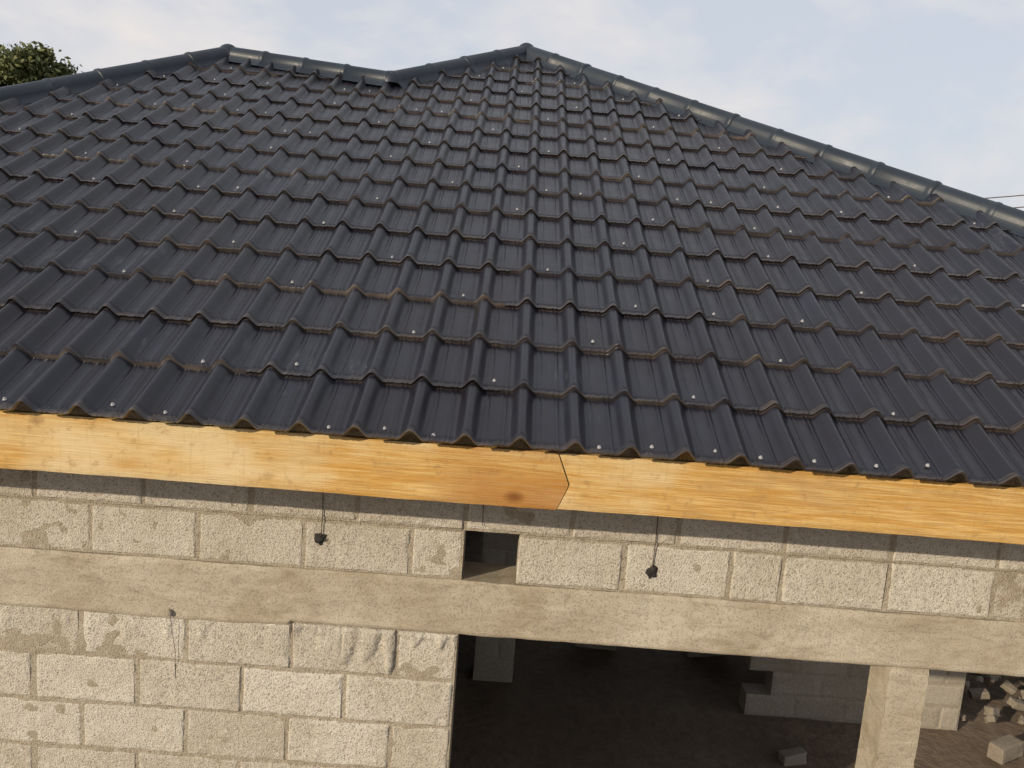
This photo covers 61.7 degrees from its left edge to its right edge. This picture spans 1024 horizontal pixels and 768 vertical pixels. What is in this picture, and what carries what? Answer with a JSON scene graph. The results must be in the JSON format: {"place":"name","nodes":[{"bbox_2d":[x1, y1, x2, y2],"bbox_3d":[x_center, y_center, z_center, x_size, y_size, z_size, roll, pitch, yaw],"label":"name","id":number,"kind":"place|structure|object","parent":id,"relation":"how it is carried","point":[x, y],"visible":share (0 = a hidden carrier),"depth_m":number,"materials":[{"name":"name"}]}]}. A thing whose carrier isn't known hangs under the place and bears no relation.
{"place":"outdoors","nodes":[
{"label":"outdoors","id":0,"kind":"place"},
{"bbox_2d":[167,609,172,615],"bbox_3d":[-1.325,0.886,3.319,0.023,0.027,0.022,4,9,0],"label":"wall tie stub","id":1,"kind":"object","parent":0,"point":[170,612],"depth_m":3.31,"materials":[{"name":"grey metal"}]},
{"bbox_2d":[0,0,1023,210],"label":"sky","id":2,"kind":"structure","parent":0,"point":[930,89],"materials":[{"name":"white"}]},
{"bbox_2d":[574,643,615,650],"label":"loose block","id":3,"kind":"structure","parent":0,"point":[605,647],"depth_m":8.14,"materials":[{"name":"concrete"}]},
{"bbox_2d":[683,651,725,656],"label":"loose block","id":4,"kind":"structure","parent":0,"point":[692,654],"depth_m":8.14,"materials":[{"name":"concrete"}]},
{"bbox_2d":[450,530,1023,767],"bbox_3d":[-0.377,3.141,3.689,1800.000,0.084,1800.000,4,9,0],"label":"ground","id":5,"kind":"structure","parent":0,"point":[553,704],"depth_m":7.03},
{"bbox_2d":[0,41,82,86],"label":"broadleaf tree","id":6,"kind":"object","parent":5,"relation":"on","point":[26,64],"visible":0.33,"depth_m":23.35,"materials":[{"name":"green plant"}]},
{"bbox_2d":[0,402,1023,767],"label":"wall blocks","id":7,"kind":"structure","parent":5,"relation":"on","point":[920,588],"depth_m":3.31,"materials":[{"name":"beige concrete"}]},
{"bbox_2d":[125,411,694,460],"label":"rafters","id":8,"kind":"object","parent":7,"relation":"on","point":[683,456],"visible":0.07,"depth_m":2.88,"materials":[{"name":"brown wood"}]},
{"bbox_2d":[0,409,567,509],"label":"fascia board","id":9,"kind":"object","parent":8,"relation":"attached to","point":[289,460],"visible":0.98,"depth_m":2.85,"materials":[{"name":"brown wood"}]},
{"bbox_2d":[0,54,1023,486],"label":"roof tiles front","id":10,"kind":"object","parent":8,"relation":"on","point":[478,296],"visible":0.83,"depth_m":3.78,"materials":[{"name":"grey metal"}]},
{"bbox_2d":[2,67,1023,467],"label":"roof screws","id":11,"kind":"object","parent":10,"relation":"attached to","point":[464,295],"visible":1,"depth_m":3.63,"materials":[{"name":"grey metal"}]},
{"bbox_2d":[557,451,1023,544],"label":"fascia board","id":12,"kind":"object","parent":8,"relation":"attached to","point":[690,489],"visible":0.93,"depth_m":2.86,"materials":[{"name":"brown wood"}]},
{"bbox_2d":[0,406,1023,767],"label":"wall mortar","id":13,"kind":"object","parent":5,"relation":"on","point":[20,642],"depth_m":3.32,"materials":[{"name":"grey concrete"}]},
{"bbox_2d":[169,608,175,661],"bbox_3d":[-1.324,1.012,3.340,0.028,0.300,0.006,-3,12,-39],"label":"tie wire","id":14,"kind":"object","parent":13,"relation":"attached to","point":[173,639],"visible":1,"depth_m":3.34,"materials":[{"name":"grey metal"}]},
{"bbox_2d":[321,492,323,535],"bbox_3d":[-0.712,0.364,3.243,0.009,0.440,0.005,4,9,0],"label":"tie wire","id":15,"kind":"object","parent":13,"relation":"attached to","point":[322,515],"visible":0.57,"depth_m":3.26,"materials":[{"name":"brown"}]},
{"bbox_2d":[314,533,657,578],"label":"plastic plugs","id":16,"kind":"object","parent":13,"relation":"attached to","point":[650,572],"visible":1,"depth_m":3.29,"materials":[{"name":"black plastic"}]},
{"bbox_2d":[0,545,1023,676],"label":"ring beam","id":17,"kind":"structure","parent":13,"relation":"on","point":[485,599],"depth_m":3.32,"materials":[{"name":"concrete"}]},
{"bbox_2d":[652,516,657,568],"bbox_3d":[0.558,0.478,3.255,0.009,0.475,0.005,4,9,0],"label":"tie wire","id":18,"kind":"object","parent":13,"relation":"attached to","point":[655,541],"visible":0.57,"depth_m":3.27,"materials":[{"name":"brown"}]},
{"bbox_2d":[473,532,966,730],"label":"walls","id":19,"kind":"structure","parent":5,"relation":"on","point":[823,691],"depth_m":7.14,"materials":[{"name":"grey concrete"}]},
{"bbox_2d":[778,746,806,765],"bbox_3d":[2.132,2.836,6.514,0.204,0.116,0.100,2,9,-17],"label":"loose block","id":20,"kind":"object","parent":5,"relation":"on","point":[797,755],"depth_m":6.48,"materials":[{"name":"concrete"}]},
{"bbox_2d":[855,665,928,767],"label":"pillars","id":21,"kind":"structure","parent":5,"relation":"on","point":[892,716],"depth_m":3.41,"materials":[{"name":"concrete"}]},
{"bbox_2d":[959,673,1023,724],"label":"rubble pile","id":22,"kind":"object","parent":5,"relation":"on","point":[990,712],"visible":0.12,"depth_m":7.54,"materials":[{"name":"concrete"}]},
{"bbox_2d":[987,734,1023,764],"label":"loose block","id":23,"kind":"object","parent":5,"relation":"on","point":[1002,750],"depth_m":6.77,"materials":[{"name":"concrete"}]},
{"bbox_2d":[986,195,1023,207],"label":"power lines","id":24,"kind":"object","parent":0,"point":[1007,196],"visible":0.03,"depth_m":26.09,"materials":[{"name":"black metal"}]},
{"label":"roof tiles","id":25,"kind":"object","parent":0,"visible":0},
{"bbox_2d":[0,43,1023,236],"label":"ridge capping","id":26,"kind":"object","parent":25,"relation":"on","point":[884,175],"visible":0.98,"depth_m":5.93,"materials":[{"name":"metal"}]}
]}

